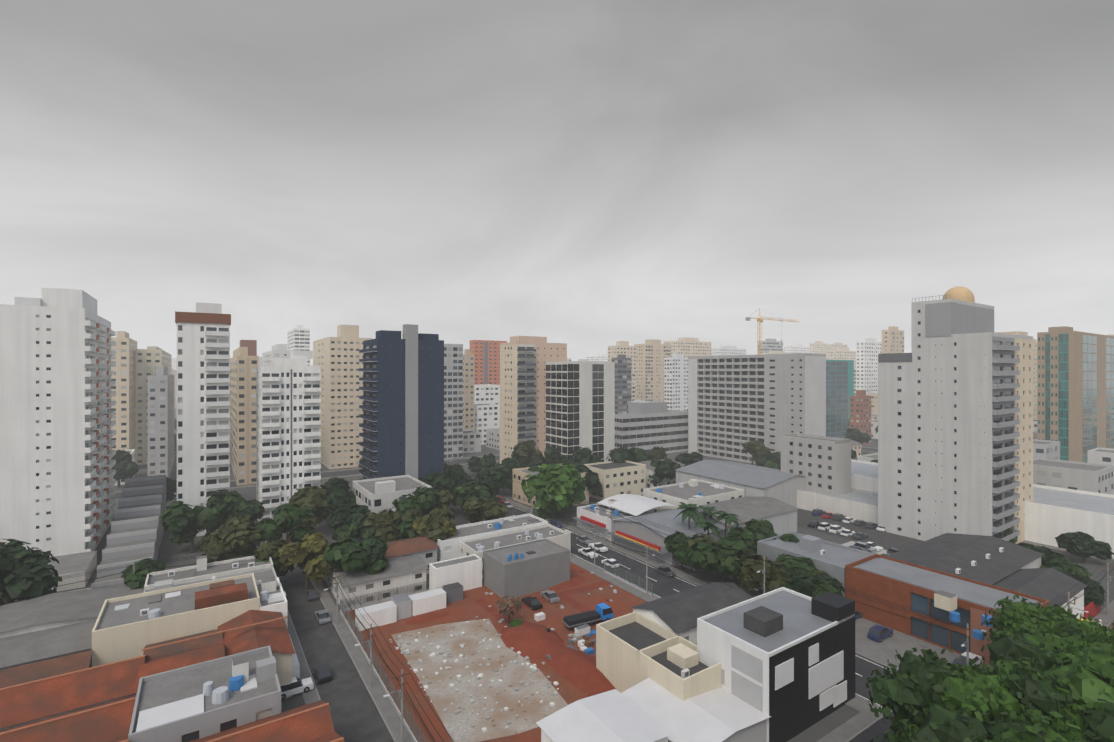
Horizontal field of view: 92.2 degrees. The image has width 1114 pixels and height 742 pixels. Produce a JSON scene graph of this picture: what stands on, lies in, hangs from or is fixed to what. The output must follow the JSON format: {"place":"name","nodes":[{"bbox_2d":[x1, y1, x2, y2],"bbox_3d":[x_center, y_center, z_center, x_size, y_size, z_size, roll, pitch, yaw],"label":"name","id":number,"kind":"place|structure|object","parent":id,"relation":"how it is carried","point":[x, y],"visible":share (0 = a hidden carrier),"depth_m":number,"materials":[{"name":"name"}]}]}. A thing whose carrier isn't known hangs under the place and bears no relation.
{"place":"outdoors","nodes":[
{"label":"outdoors","id":0,"kind":"place"},
{"bbox_2d":[0,0,1113,364],"label":"sky","id":1,"kind":"structure","parent":0,"point":[589,176],"materials":[{"name":"grey"}]},
{"bbox_2d":[16,407,1113,741],"bbox_3d":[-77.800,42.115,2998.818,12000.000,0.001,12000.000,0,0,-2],"label":"ground","id":2,"kind":"structure","parent":0,"point":[812,733],"depth_m":126.55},
{"bbox_2d":[0,459,1113,741],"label":"low-rise buildings","id":3,"kind":"structure","parent":2,"relation":"on","point":[716,663],"depth_m":77.08,"materials":[{"name":"grey concrete"}]},
{"bbox_2d":[280,676,313,699],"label":"pickup truck","id":4,"kind":"object","parent":3,"relation":"on","point":[297,685],"visible":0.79,"depth_m":69.53,"materials":[{"name":"white paint"}]},
{"bbox_2d":[0,485,991,741],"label":"roof clutter","id":5,"kind":"object","parent":3,"relation":"on","point":[242,679],"visible":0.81,"depth_m":76.64,"materials":[{"name":"white"}]},
{"bbox_2d":[492,595,522,626],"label":"shrubby tree","id":6,"kind":"object","parent":3,"relation":"on","point":[508,605],"visible":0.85,"depth_m":88.07,"materials":[{"name":"brown plant"}]},
{"bbox_2d":[405,575,617,697],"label":"lot earth mounds","id":7,"kind":"object","parent":3,"relation":"on","point":[577,668],"visible":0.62,"depth_m":79.91,"materials":[{"name":"red soil"}]},
{"bbox_2d":[522,596,542,609],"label":"black car","id":8,"kind":"object","parent":3,"relation":"on","point":[533,603],"visible":1,"depth_m":95.25,"materials":[{"name":"black paint"}]},
{"bbox_2d":[541,590,559,602],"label":"silver car","id":9,"kind":"object","parent":3,"relation":"on","point":[550,596],"visible":0.96,"depth_m":98.00,"materials":[{"name":"grey paint"}]},
{"bbox_2d":[562,603,612,629],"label":"flatbed truck","id":10,"kind":"object","parent":3,"relation":"on","point":[604,611],"visible":0.83,"depth_m":88.55,"materials":[{"name":"blue paint"}]},
{"bbox_2d":[807,521,819,527],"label":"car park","id":11,"kind":"structure","parent":3,"relation":"on","point":[813,524],"depth_m":144.28,"materials":[{"name":"black paint"}]},
{"bbox_2d":[812,509,825,515],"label":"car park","id":12,"kind":"structure","parent":3,"relation":"on","point":[817,512],"depth_m":155.85,"materials":[{"name":"blue paint"}]},
{"bbox_2d":[818,522,831,530],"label":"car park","id":13,"kind":"structure","parent":3,"relation":"on","point":[824,526],"depth_m":141.64,"materials":[{"name":"white paint"}]},
{"bbox_2d":[822,512,832,518],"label":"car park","id":14,"kind":"structure","parent":3,"relation":"on","point":[828,515],"depth_m":153.38,"materials":[{"name":"red paint"}]},
{"bbox_2d":[829,525,844,533],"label":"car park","id":15,"kind":"structure","parent":3,"relation":"on","point":[836,529],"depth_m":139.24,"materials":[{"name":"white paint"}]},
{"bbox_2d":[832,513,845,520],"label":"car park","id":16,"kind":"structure","parent":3,"relation":"on","point":[837,516],"depth_m":150.89,"materials":[{"name":"grey paint"}]},
{"bbox_2d":[840,529,854,536],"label":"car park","id":17,"kind":"structure","parent":3,"relation":"on","point":[847,532],"depth_m":136.72,"materials":[{"name":"white paint"}]},
{"bbox_2d":[842,517,855,523],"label":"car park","id":18,"kind":"structure","parent":3,"relation":"on","point":[849,520],"depth_m":148.20,"materials":[{"name":"white paint"}]},
{"bbox_2d":[849,545,866,551],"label":"car","id":19,"kind":"object","parent":3,"relation":"on","point":[855,547],"visible":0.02,"depth_m":123.82,"materials":[{"name":"grey paint"}]},
{"bbox_2d":[855,610,861,619],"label":"car","id":20,"kind":"object","parent":3,"relation":"on","point":[858,614],"visible":0.19,"depth_m":90.91,"materials":[{"name":"blue paint"}]},
{"bbox_2d":[853,519,866,525],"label":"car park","id":21,"kind":"structure","parent":3,"relation":"on","point":[858,522],"depth_m":145.85,"materials":[{"name":"grey paint"}]},
{"bbox_2d":[852,532,868,539],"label":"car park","id":22,"kind":"structure","parent":3,"relation":"on","point":[859,535],"depth_m":134.41,"materials":[{"name":"grey paint"}]},
{"bbox_2d":[854,541,876,553],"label":"car","id":23,"kind":"object","parent":3,"relation":"on","point":[865,546],"visible":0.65,"depth_m":124.72,"materials":[{"name":"grey paint"}]},
{"bbox_2d":[865,522,877,528],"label":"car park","id":24,"kind":"structure","parent":3,"relation":"on","point":[871,525],"depth_m":143.24,"materials":[{"name":"grey paint"}]},
{"bbox_2d":[866,541,882,550],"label":"car","id":25,"kind":"object","parent":3,"relation":"on","point":[874,545],"visible":0.42,"depth_m":126.18,"materials":[{"name":"white paint"}]},
{"bbox_2d":[867,624,892,641],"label":"car","id":26,"kind":"object","parent":3,"relation":"on","point":[877,633],"visible":1,"depth_m":83.88,"materials":[{"name":"blue paint"}]},
{"bbox_2d":[876,526,885,531],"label":"car","id":27,"kind":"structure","parent":3,"relation":"on","point":[881,528],"depth_m":140.63,"materials":[{"name":"white paint"}]},
{"bbox_2d":[887,547,900,553],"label":"car","id":28,"kind":"object","parent":3,"relation":"on","point":[892,550],"visible":0.33,"depth_m":122.48,"materials":[{"name":"grey paint"}]},
{"bbox_2d":[952,657,969,665],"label":"car","id":29,"kind":"object","parent":3,"relation":"on","point":[958,660],"visible":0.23,"depth_m":75.40,"materials":[{"name":"grey paint"}]},
{"bbox_2d":[959,652,982,665],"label":"car","id":30,"kind":"object","parent":3,"relation":"on","point":[977,659],"visible":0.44,"depth_m":76.66,"materials":[{"name":"white paint"}]},
{"bbox_2d":[0,286,1113,556],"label":"high-rise buildings","id":31,"kind":"structure","parent":2,"relation":"on","point":[956,420],"depth_m":142.24,"materials":[{"name":"white concrete"}]},
{"bbox_2d":[0,418,1113,741],"bbox_3d":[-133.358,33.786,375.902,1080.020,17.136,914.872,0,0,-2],"label":"trees","id":32,"kind":"object","parent":2,"relation":"on","point":[1046,674],"visible":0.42,"depth_m":98.96,"materials":[{"name":"green plant"}]},
{"bbox_2d":[0,456,1113,741],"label":"poles and fences","id":33,"kind":"object","parent":2,"relation":"on","point":[540,616],"visible":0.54,"depth_m":85.44,"materials":[{"name":"grey concrete"}]},
{"bbox_2d":[111,325,1113,485],"bbox_3d":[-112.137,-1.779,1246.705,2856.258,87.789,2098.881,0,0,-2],"label":"apartment buildings","id":34,"kind":"structure","parent":2,"relation":"on","point":[145,396],"depth_m":299.91,"materials":[{"name":"beige concrete"}]},
{"bbox_2d":[111,384,1113,513],"bbox_3d":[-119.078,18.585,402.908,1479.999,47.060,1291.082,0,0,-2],"label":"buildings","id":35,"kind":"structure","parent":2,"relation":"on","point":[1095,473],"depth_m":176.67,"materials":[{"name":"beige concrete"}]},
{"bbox_2d":[679,562,696,570],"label":"car","id":36,"kind":"object","parent":2,"relation":"on","point":[686,566],"visible":0.35,"depth_m":113.32,"materials":[{"name":"grey paint"}]},
{"bbox_2d":[745,308,799,354],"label":"tower crane","id":37,"kind":"object","parent":2,"relation":"on","point":[748,318],"visible":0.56,"depth_m":333.55,"materials":[{"name":"yellow"}]},
{"bbox_2d":[112,446,1113,741],"bbox_3d":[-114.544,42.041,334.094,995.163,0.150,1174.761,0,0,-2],"label":"roads","id":38,"kind":"structure","parent":0,"point":[360,710],"depth_m":80.28,"materials":[{"name":"grey asphalt"}]},
{"bbox_2d":[305,589,318,600],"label":"car","id":39,"kind":"object","parent":38,"relation":"on","point":[311,594],"visible":1,"depth_m":98.55,"materials":[{"name":"grey paint"}]},
{"bbox_2d":[313,663,331,683],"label":"car","id":40,"kind":"object","parent":38,"relation":"on","point":[322,673],"visible":1,"depth_m":72.68,"materials":[{"name":"black paint"}]},
{"bbox_2d":[315,609,330,624],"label":"car","id":41,"kind":"object","parent":38,"relation":"on","point":[322,616],"visible":1,"depth_m":89.80,"materials":[{"name":"grey paint"}]},
{"bbox_2d":[497,496,507,503],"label":"car","id":42,"kind":"object","parent":38,"relation":"on","point":[502,499],"visible":0.54,"depth_m":170.51,"materials":[{"name":"red paint"}]},
{"bbox_2d":[503,502,512,507],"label":"white car","id":43,"kind":"object","parent":38,"relation":"on","point":[508,504],"visible":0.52,"depth_m":164.94,"materials":[{"name":"white paint"}]},
{"bbox_2d":[550,520,562,527],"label":"car","id":44,"kind":"object","parent":38,"relation":"on","point":[557,523],"visible":0.79,"depth_m":144.62,"materials":[{"name":"blue paint"}]},
{"bbox_2d":[576,535,591,543],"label":"car","id":45,"kind":"object","parent":38,"relation":"on","point":[584,539],"visible":1,"depth_m":131.29,"materials":[{"name":"grey paint"}]},
{"bbox_2d":[578,548,597,558],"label":"car","id":46,"kind":"object","parent":38,"relation":"on","point":[588,552],"visible":0.92,"depth_m":121.65,"materials":[{"name":"white paint"}]},
{"bbox_2d":[588,542,607,552],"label":"car","id":47,"kind":"object","parent":38,"relation":"on","point":[599,547],"visible":0.9,"depth_m":125.31,"materials":[{"name":"white paint"}]},
{"bbox_2d":[601,558,618,567],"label":"car","id":48,"kind":"object","parent":38,"relation":"on","point":[613,562],"visible":0.81,"depth_m":114.95,"materials":[{"name":"white paint"}]},
{"bbox_2d":[655,566,675,576],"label":"dark car","id":49,"kind":"object","parent":38,"relation":"on","point":[666,571],"visible":1,"depth_m":110.51,"materials":[{"name":"grey paint"}]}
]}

